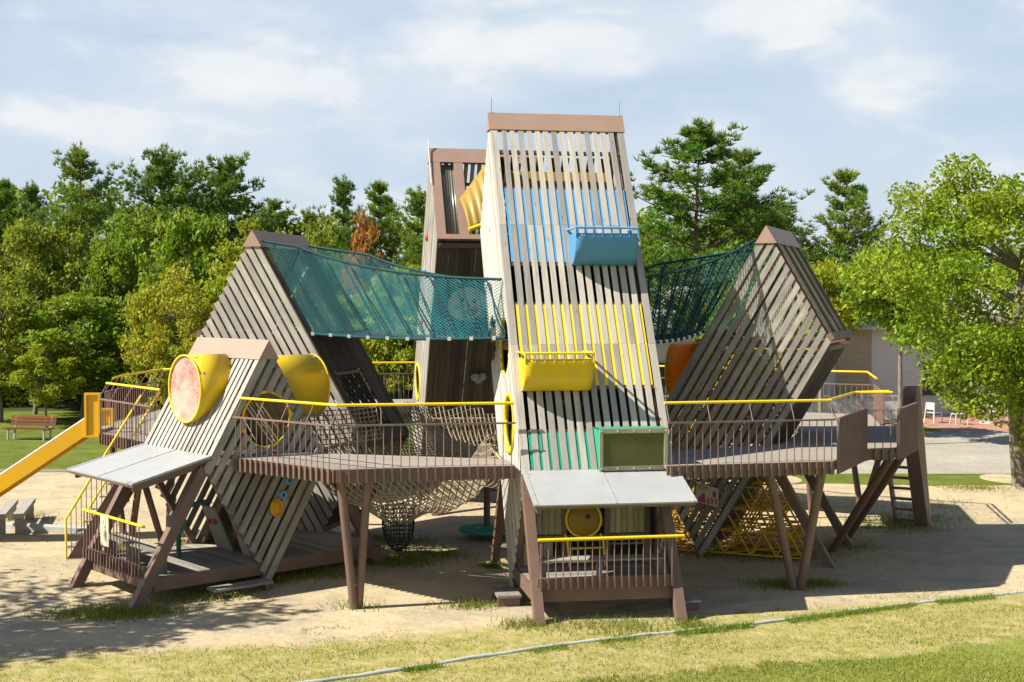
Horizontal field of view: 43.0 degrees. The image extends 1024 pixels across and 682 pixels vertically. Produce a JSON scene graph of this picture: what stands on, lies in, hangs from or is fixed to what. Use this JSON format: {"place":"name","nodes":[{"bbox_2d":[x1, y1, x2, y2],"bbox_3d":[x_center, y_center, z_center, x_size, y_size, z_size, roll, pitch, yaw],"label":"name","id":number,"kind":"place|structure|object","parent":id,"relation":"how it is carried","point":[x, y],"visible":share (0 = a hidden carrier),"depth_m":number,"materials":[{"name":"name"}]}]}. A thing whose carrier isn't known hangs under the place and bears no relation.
{"place":"outdoors","nodes":[
{"label":"outdoors","id":0,"kind":"place"},
{"bbox_2d":[0,410,565,469],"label":"lawn","id":1,"kind":"structure","parent":0,"point":[23,444],"depth_m":47.96,"materials":[{"name":"green plant"}]},
{"bbox_2d":[0,270,48,421],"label":"broadleaf tree","id":2,"kind":"object","parent":1,"relation":"on","point":[19,311],"visible":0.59,"depth_m":55.35,"materials":[{"name":"green plant"}]},
{"bbox_2d":[2,415,56,440],"bbox_3d":[-18.182,3.303,49.001,1.900,0.910,0.674,0,2,12],"label":"park bench","id":3,"kind":"object","parent":1,"relation":"on","point":[21,420],"visible":1,"depth_m":49.15,"materials":[{"name":"brown wood"}]},
{"bbox_2d":[0,217,90,414],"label":"broadleaf tree","id":4,"kind":"object","parent":1,"relation":"on","point":[46,256],"visible":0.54,"depth_m":59.24,"materials":[{"name":"green plant"}]},
{"bbox_2d":[6,335,87,426],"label":"young tree","id":5,"kind":"object","parent":1,"relation":"on","point":[34,360],"visible":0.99,"depth_m":53.24,"materials":[{"name":"green plant"}]},
{"bbox_2d":[17,290,148,420],"bbox_3d":[-18.977,0.685,56.150,5.923,5.803,5.845,-2,2,-42],"label":"broadleaf tree","id":6,"kind":"object","parent":1,"relation":"on","point":[95,324],"visible":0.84,"depth_m":55.20,"materials":[{"name":"green plant"}]},
{"bbox_2d":[74,204,165,414],"bbox_3d":[-17.466,-1.433,60.160,6.000,9.865,5.611,0,2,-5],"label":"broadleaf tree","id":7,"kind":"object","parent":1,"relation":"on","point":[105,264],"visible":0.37,"depth_m":58.98,"materials":[{"name":"green plant"}]},
{"bbox_2d":[116,259,209,411],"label":"broadleaf tree","id":8,"kind":"object","parent":1,"relation":"on","point":[154,307],"visible":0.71,"depth_m":51.38,"materials":[{"name":"green plant"}]},
{"bbox_2d":[135,207,243,351],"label":"broadleaf tree","id":9,"kind":"object","parent":1,"relation":"on","point":[195,234],"visible":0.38,"depth_m":56.98,"materials":[{"name":"green plant"}]},
{"bbox_2d":[191,238,288,329],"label":"broadleaf tree","id":10,"kind":"object","parent":1,"relation":"on","point":[213,290],"visible":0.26,"depth_m":53.59,"materials":[{"name":"green plant"}]},
{"bbox_2d":[294,290,409,396],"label":"broadleaf tree","id":11,"kind":"object","parent":1,"relation":"on","point":[351,317],"visible":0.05,"depth_m":57.25,"materials":[{"name":"green plant"}]},
{"bbox_2d":[339,207,386,397],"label":"dead tree","id":12,"kind":"object","parent":1,"relation":"on","point":[360,243],"visible":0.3,"depth_m":59.69,"materials":[{"name":"orange plant"}]},
{"bbox_2d":[347,262,438,417],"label":"broadleaf tree","id":13,"kind":"object","parent":1,"relation":"on","point":[389,351],"visible":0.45,"depth_m":55.41,"materials":[{"name":"green plant"}]},
{"bbox_2d":[397,255,480,381],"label":"broadleaf tree","id":14,"kind":"object","parent":1,"relation":"on","point":[412,342],"depth_m":59.25,"materials":[{"name":"green plant"}]},
{"bbox_2d":[0,341,1023,681],"bbox_3d":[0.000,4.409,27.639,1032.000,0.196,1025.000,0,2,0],"label":"ground","id":15,"kind":"structure","parent":0,"point":[960,557],"depth_m":21.91,"materials":[{"name":"beige sand"}]},
{"bbox_2d":[0,499,17,534],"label":"slab seat","id":16,"kind":"object","parent":15,"relation":"on","point":[8,508],"visible":0.85,"depth_m":29.65,"materials":[{"name":"concrete"}]},
{"bbox_2d":[0,178,31,273],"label":"pine tree","id":17,"kind":"object","parent":15,"relation":"on","point":[6,198],"visible":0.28,"depth_m":71.39,"materials":[{"name":"green plant"}]},
{"bbox_2d":[13,498,35,533],"bbox_3d":[-11.280,4.065,30.080,0.220,0.510,2.400,0,2,-14],"label":"slab seat","id":18,"kind":"object","parent":15,"relation":"on","point":[25,508],"visible":0.95,"depth_m":29.50,"materials":[{"name":"concrete"}]},
{"bbox_2d":[0,178,74,398],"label":"pine tree","id":19,"kind":"object","parent":15,"relation":"on","point":[30,194],"visible":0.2,"depth_m":69.65,"materials":[{"name":"green plant"}]},
{"bbox_2d":[6,522,85,533],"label":"sandpit kerb","id":20,"kind":"structure","parent":15,"relation":"on","point":[43,527],"depth_m":29.36,"materials":[{"name":"concrete"}]},
{"bbox_2d":[0,393,114,496],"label":"slide","id":21,"kind":"object","parent":15,"relation":"on","point":[87,426],"visible":0.83,"depth_m":27.78,"materials":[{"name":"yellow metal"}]},
{"bbox_2d":[2,139,154,407],"bbox_3d":[-21.548,-3.293,64.471,7.045,13.381,6.149,0,2,4],"label":"pine tree","id":22,"kind":"object","parent":15,"relation":"on","point":[96,213],"visible":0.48,"depth_m":63.62,"materials":[{"name":"green plant"}]},
{"bbox_2d":[0,470,190,472],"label":"lawn kerb","id":23,"kind":"structure","parent":15,"relation":"on","point":[1,471],"depth_m":39.48,"materials":[{"name":"concrete"}]},
{"bbox_2d":[65,392,160,558],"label":"staircase","id":24,"kind":"structure","parent":15,"relation":"on","point":[77,550],"depth_m":26.21,"materials":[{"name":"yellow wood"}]},
{"bbox_2d":[98,368,224,545],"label":"raised walkway","id":25,"kind":"structure","parent":15,"relation":"on","point":[106,436],"depth_m":27.22,"materials":[{"name":"brown wood"}]},
{"bbox_2d":[102,142,243,396],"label":"pine tree","id":26,"kind":"object","parent":15,"relation":"on","point":[161,173],"visible":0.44,"depth_m":67.16,"materials":[{"name":"green plant"}]},
{"bbox_2d":[173,180,199,260],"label":"pine tree","id":27,"kind":"object","parent":15,"relation":"on","point":[185,183],"visible":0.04,"depth_m":73.49,"materials":[{"name":"green plant"}]},
{"bbox_2d":[67,443,384,609],"bbox_3d":[-5.314,3.301,24.729,5.401,2.660,2.720,-1,2,-41],"label":"porch","id":28,"kind":"object","parent":15,"relation":"on","point":[146,568],"visible":0.97,"depth_m":23.52,"materials":[{"name":"brown paint"}]},
{"bbox_2d":[100,515,108,546],"bbox_3d":[-7.289,3.397,23.247,0.022,0.540,0.340,-1,2,-41],"label":"notice board","id":29,"kind":"object","parent":28,"relation":"attached to","point":[104,530],"visible":1,"depth_m":23.24,"materials":[{"name":"grey metal"}]},
{"bbox_2d":[167,498,211,557],"bbox_3d":[-5.981,3.471,24.086,0.822,1.103,0.369,0,2,0],"label":"talk tube","id":30,"kind":"object","parent":28,"relation":"attached to","point":[178,539],"visible":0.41,"depth_m":24.08,"materials":[{"name":"green paint"}]},
{"bbox_2d":[160,150,297,277],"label":"pine tree","id":31,"kind":"object","parent":15,"relation":"on","point":[224,183],"visible":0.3,"depth_m":69.34,"materials":[{"name":"green plant"}]},
{"bbox_2d":[207,578,273,598],"bbox_3d":[-4.816,4.424,23.063,1.150,0.220,0.332,-1,2,-41],"label":"wooden step","id":32,"kind":"object","parent":15,"relation":"on","point":[262,583],"visible":0.91,"depth_m":23.02,"materials":[{"name":"grey wood"}]},
{"bbox_2d":[210,214,293,322],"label":"broadleaf tree","id":33,"kind":"object","parent":15,"relation":"on","point":[251,225],"visible":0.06,"depth_m":61.37,"materials":[{"name":"green plant"}]},
{"bbox_2d":[144,337,377,579],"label":"play tower","id":34,"kind":"structure","parent":15,"relation":"on","point":[211,381],"depth_m":24.00,"materials":[{"name":"grey wood"}]},
{"bbox_2d":[281,406,381,445],"bbox_3d":[-3.563,1.654,25.479,2.264,0.724,0.406,-1,2,-37],"label":"net apron","id":35,"kind":"object","parent":34,"relation":"hanging from","point":[343,428],"visible":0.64,"depth_m":25.67,"materials":[{"name":"fabric"}]},
{"bbox_2d":[262,197,307,288],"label":"pine tree","id":36,"kind":"object","parent":15,"relation":"on","point":[279,202],"visible":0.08,"depth_m":75.75,"materials":[{"name":"green plant"}]},
{"bbox_2d":[2,277,581,409],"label":"undergrowth","id":37,"kind":"object","parent":15,"relation":"on","point":[100,388],"visible":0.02,"depth_m":63.23,"materials":[{"name":"green plant"}]},
{"bbox_2d":[195,230,410,540],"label":"play tower","id":38,"kind":"structure","parent":15,"relation":"on","point":[255,287],"depth_m":27.27,"materials":[{"name":"grey wood"}]},
{"bbox_2d":[337,369,385,429],"bbox_3d":[-3.205,1.240,27.724,0.731,1.240,1.232,0,2,15],"label":"window net","id":39,"kind":"object","parent":38,"relation":"attached to","point":[355,389],"depth_m":27.71,"materials":[{"name":"fabric"}]},
{"bbox_2d":[262,240,506,340],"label":"net tunnel","id":40,"kind":"structure","parent":38,"relation":"attached to","point":[367,333],"depth_m":26.02,"materials":[{"name":"fabric"}]},
{"bbox_2d":[302,401,685,551],"bbox_3d":[-0.299,2.744,27.591,7.456,2.498,9.056,0,2,0],"label":"rope net","id":41,"kind":"object","parent":38,"relation":"attached to","point":[475,487],"visible":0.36,"depth_m":25.53,"materials":[{"name":"beige fabric"}]},
{"bbox_2d":[289,205,326,312],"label":"pine tree","id":42,"kind":"object","parent":15,"relation":"on","point":[307,215],"visible":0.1,"depth_m":75.70,"materials":[{"name":"green plant"}]},
{"bbox_2d":[283,212,352,353],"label":"broadleaf tree","id":43,"kind":"object","parent":15,"relation":"on","point":[321,242],"visible":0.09,"depth_m":63.82,"materials":[{"name":"green plant"}]},
{"bbox_2d":[311,175,384,300],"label":"pine tree","id":44,"kind":"object","parent":15,"relation":"on","point":[343,196],"visible":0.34,"depth_m":71.63,"materials":[{"name":"green plant"}]},
{"bbox_2d":[329,362,414,483],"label":"raised walkway","id":45,"kind":"structure","parent":15,"relation":"on","point":[403,400],"depth_m":37.30,"materials":[{"name":"brown wood"}]},
{"bbox_2d":[233,397,515,609],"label":"raised walkway","id":46,"kind":"structure","parent":15,"relation":"on","point":[341,470],"depth_m":21.89,"materials":[{"name":"brown wood"}]},
{"bbox_2d":[344,179,409,289],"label":"pine tree","id":47,"kind":"object","parent":15,"relation":"on","point":[388,207],"visible":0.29,"depth_m":73.56,"materials":[{"name":"green plant"}]},
{"bbox_2d":[386,184,425,296],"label":"pine tree","id":48,"kind":"object","parent":15,"relation":"on","point":[417,201],"visible":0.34,"depth_m":69.61,"materials":[{"name":"green plant"}]},
{"bbox_2d":[412,138,536,515],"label":"play tower","id":49,"kind":"structure","parent":15,"relation":"on","point":[453,211],"depth_m":31.46,"materials":[{"name":"brown wood"}]},
{"bbox_2d":[440,164,459,233],"bbox_3d":[-1.468,-3.338,30.749,0.403,1.779,1.041,0,2,-11],"label":"window pane","id":50,"kind":"structure","parent":49,"relation":"in","point":[447,171],"depth_m":30.75,"materials":[{"name":"clear"}]},
{"bbox_2d":[430,162,535,240],"bbox_3d":[-0.537,-3.327,30.816,2.655,1.975,1.198,0,2,-11],"label":"window frame","id":51,"kind":"structure","parent":49,"relation":"in","point":[441,235],"depth_m":30.51,"materials":[{"name":"brown wood"}]},
{"bbox_2d":[459,487,505,537],"bbox_3d":[-0.550,3.490,28.513,1.232,1.750,1.232,0,2,0],"label":"spinner","id":52,"kind":"object","parent":15,"relation":"on","point":[486,528],"visible":0.67,"depth_m":28.45,"materials":[{"name":"green paint"}]},
{"bbox_2d":[491,586,521,606],"bbox_3d":[-0.101,4.415,22.313,0.409,0.250,0.750,0,2,-10],"label":"wooden step","id":53,"kind":"object","parent":15,"relation":"on","point":[508,596],"visible":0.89,"depth_m":22.02,"materials":[{"name":"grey wood"}]},
{"bbox_2d":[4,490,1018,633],"bbox_3d":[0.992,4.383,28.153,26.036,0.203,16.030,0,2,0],"label":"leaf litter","id":54,"kind":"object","parent":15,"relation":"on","point":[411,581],"visible":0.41,"depth_m":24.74,"materials":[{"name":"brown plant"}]},
{"bbox_2d":[0,589,1023,681],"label":"turf grass","id":55,"kind":"structure","parent":15,"relation":"on","point":[613,644],"depth_m":19.35,"materials":[{"name":"green plant"}]},
{"bbox_2d":[0,160,1023,299],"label":"wood","id":56,"kind":"object","parent":15,"relation":"on","point":[17,197],"visible":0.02,"depth_m":74.42,"materials":[{"name":"green plant"}]},
{"bbox_2d":[6,481,1020,644],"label":"grass tufts","id":57,"kind":"object","parent":15,"relation":"on","point":[154,611],"visible":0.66,"depth_m":23.58,"materials":[{"name":"green plant"}]},
{"bbox_2d":[480,98,673,587],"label":"play tower","id":58,"kind":"structure","parent":15,"relation":"on","point":[584,330],"depth_m":23.78,"materials":[{"name":"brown wood"}]},
{"bbox_2d":[513,469,697,625],"bbox_3d":[1.503,3.432,22.121,2.740,2.548,2.853,0,2,-10],"label":"porch","id":59,"kind":"object","parent":15,"relation":"on","point":[572,501],"visible":0.98,"depth_m":21.45,"materials":[{"name":"brown paint"}]},
{"bbox_2d":[296,591,1023,681],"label":"kerb","id":60,"kind":"structure","parent":15,"relation":"on","point":[397,669],"depth_m":19.14,"materials":[{"name":"concrete"}]},
{"bbox_2d":[639,212,681,287],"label":"pine tree","id":61,"kind":"object","parent":15,"relation":"on","point":[655,244],"visible":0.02,"depth_m":73.45,"materials":[{"name":"green plant"}]},
{"bbox_2d":[300,589,1023,681],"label":"kerb grass","id":62,"kind":"structure","parent":15,"relation":"on","point":[805,617],"depth_m":20.96,"materials":[{"name":"green plant"}]},
{"bbox_2d":[536,365,797,446],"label":"raised walkway","id":63,"kind":"structure","parent":15,"relation":"on","point":[704,400],"depth_m":35.14,"materials":[{"name":"brown wood"}]},
{"bbox_2d":[670,591,700,610],"bbox_3d":[2.931,4.442,22.061,0.351,0.230,0.700,0,2,-10],"label":"wooden step","id":64,"kind":"object","parent":15,"relation":"on","point":[692,601],"visible":0.5,"depth_m":21.77,"materials":[{"name":"grey wood"}]},
{"bbox_2d":[662,348,821,559],"bbox_3d":[4.367,2.221,27.390,4.456,4.092,2.280,1,2,23],"label":"climbing frame","id":65,"kind":"object","parent":15,"relation":"on","point":[793,536],"visible":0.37,"depth_m":26.67,"materials":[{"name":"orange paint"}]},
{"bbox_2d":[688,260,799,426],"bbox_3d":[9.546,0.189,52.127,5.000,7.029,4.676,0,2,7],"label":"broadleaf tree","id":66,"kind":"object","parent":15,"relation":"on","point":[723,295],"visible":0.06,"depth_m":51.83,"materials":[{"name":"green plant"}]},
{"bbox_2d":[629,117,867,342],"bbox_3d":[8.164,-3.201,57.027,10.884,13.632,12.470,-1,2,-41],"label":"pine tree","id":67,"kind":"object","parent":15,"relation":"on","point":[702,136],"visible":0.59,"depth_m":57.05,"materials":[{"name":"green plant"}]},
{"bbox_2d":[664,225,853,567],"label":"play tower","id":68,"kind":"structure","parent":15,"relation":"on","point":[796,286],"depth_m":25.95,"materials":[{"name":"grey wood"}]},
{"bbox_2d":[695,483,718,506],"bbox_3d":[3.918,3.094,26.119,0.490,0.480,0.018,1,2,23],"label":"sign","id":69,"kind":"object","parent":68,"relation":"attached to","point":[707,495],"visible":0.96,"depth_m":26.11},
{"bbox_2d":[644,239,772,343],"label":"net tunnel","id":70,"kind":"structure","parent":68,"relation":"attached to","point":[672,336],"depth_m":25.53,"materials":[{"name":"fabric"}]},
{"bbox_2d":[671,146,855,293],"bbox_3d":[11.484,-2.967,62.408,7.506,12.852,7.670,-1,2,-29],"label":"pine tree","id":71,"kind":"object","parent":15,"relation":"on","point":[743,156],"visible":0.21,"depth_m":61.57,"materials":[{"name":"green plant"}]},
{"bbox_2d":[736,203,831,268],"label":"pine tree","id":72,"kind":"object","parent":15,"relation":"on","point":[808,231],"visible":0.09,"depth_m":64.62,"materials":[{"name":"green plant"}]},
{"bbox_2d":[664,370,918,589],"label":"raised walkway","id":73,"kind":"structure","parent":15,"relation":"on","point":[820,446],"depth_m":23.57,"materials":[{"name":"brown wood"}]},
{"bbox_2d":[829,390,888,419],"bbox_3d":[6.219,1.155,23.949,0.561,0.389,2.614,1,2,37],"label":"corner handrail","id":74,"kind":"object","parent":73,"relation":"attached to","point":[846,394],"visible":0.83,"depth_m":24.16,"materials":[{"name":"yellow metal"}]},
{"bbox_2d":[760,256,865,412],"bbox_3d":[11.618,0.250,50.052,4.295,7.024,4.168,0,2,0],"label":"broadleaf tree","id":75,"kind":"object","parent":15,"relation":"on","point":[825,277],"visible":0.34,"depth_m":49.11,"materials":[{"name":"green plant"}]},
{"bbox_2d":[689,426,940,430],"bbox_3d":[10.665,3.574,53.600,13.362,0.001,3.071,0,2,0],"label":"lawn strip","id":76,"kind":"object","parent":15,"relation":"on","point":[927,429],"visible":0.13,"depth_m":52.80,"materials":[{"name":"green plant"}]},
{"bbox_2d":[772,395,897,419],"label":"garden wall","id":77,"kind":"structure","parent":15,"relation":"on","point":[888,404],"depth_m":57.31,"materials":[{"name":"white paint"}]},
{"bbox_2d":[651,287,1023,413],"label":"park building","id":78,"kind":"structure","parent":15,"relation":"on","point":[872,351],"depth_m":60.03,"materials":[{"name":"white paint"}]},
{"bbox_2d":[658,361,668,396],"bbox_3d":[7.400,1.753,60.023,1.920,1.640,0.095,0,2,0],"label":"window","id":79,"kind":"structure","parent":78,"relation":"in","point":[661,369],"depth_m":60.01,"materials":[{"name":"grey glass"}]},
{"bbox_2d":[922,361,965,396],"bbox_3d":[20.000,1.753,60.023,2.120,1.640,0.095,0,2,0],"label":"window","id":80,"kind":"structure","parent":78,"relation":"in","point":[928,393],"depth_m":60.02,"materials":[{"name":"black glass"}]},
{"bbox_2d":[789,167,888,306],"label":"pine tree","id":81,"kind":"object","parent":15,"relation":"on","point":[854,237],"visible":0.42,"depth_m":63.61,"materials":[{"name":"green plant"}]},
{"bbox_2d":[737,474,1011,484],"bbox_3d":[20.299,4.031,38.074,27.778,0.001,2.915,0,2,0],"label":"lawn strip","id":82,"kind":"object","parent":15,"relation":"on","point":[952,479],"visible":0.43,"depth_m":37.87,"materials":[{"name":"green plant"}]},
{"bbox_2d":[840,235,969,407],"bbox_3d":[14.318,0.016,46.856,4.486,7.689,4.353,1,2,30],"label":"broadleaf tree","id":83,"kind":"object","parent":15,"relation":"on","point":[884,315],"visible":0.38,"depth_m":46.37,"materials":[{"name":"green plant"}]},
{"bbox_2d":[880,385,930,526],"bbox_3d":[9.027,2.651,29.759,0.825,3.356,1.606,1,2,32],"label":"ladder","id":84,"kind":"object","parent":15,"relation":"on","point":[917,477],"visible":0.62,"depth_m":29.60,"materials":[{"name":"brown paint"}]},
{"bbox_2d":[831,152,1023,487],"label":"broadleaf tree","id":85,"kind":"object","parent":15,"relation":"on","point":[996,355],"visible":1,"depth_m":35.10,"materials":[{"name":"green plant"}]},
{"bbox_2d":[0,0,1023,284],"label":"sky","id":86,"kind":"structure","parent":0,"point":[316,92],"materials":[{"name":"blue"}]},
{"bbox_2d":[550,635,1023,681],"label":"lush grass","id":87,"kind":"structure","parent":0,"point":[907,661],"depth_m":18.12,"materials":[{"name":"green plant"}]},
{"bbox_2d":[720,431,1010,473],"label":"gravel path","id":88,"kind":"structure","parent":0,"point":[967,452],"depth_m":44.10,"materials":[{"name":"grey gravel"}]},
{"bbox_2d":[923,414,1008,430],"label":"brick terrace","id":89,"kind":"structure","parent":0,"point":[973,425],"depth_m":54.94,"materials":[{"name":"red brick"}]},
{"bbox_2d":[924,402,942,423],"bbox_3d":[18.083,3.074,55.702,0.595,0.897,0.575,-1,2,-30],"label":"cafe chair","id":90,"kind":"object","parent":89,"relation":"on","point":[929,405],"visible":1,"depth_m":55.62,"materials":[{"name":"white paint"}]},
{"bbox_2d":[949,404,967,424],"bbox_3d":[18.904,3.095,54.993,0.575,0.897,0.595,0,2,-10],"label":"cafe chair","id":91,"kind":"object","parent":89,"relation":"on","point":[956,414],"visible":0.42,"depth_m":54.81,"materials":[{"name":"white paint"}]},
{"bbox_2d":[979,405,994,423],"bbox_3d":[20.300,3.139,55.514,0.900,0.750,0.800,0,2,0],"label":"cafe table","id":92,"kind":"object","parent":89,"relation":"on","point":[987,422],"visible":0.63,"depth_m":55.37,"materials":[{"name":"white paint"}]}
]}

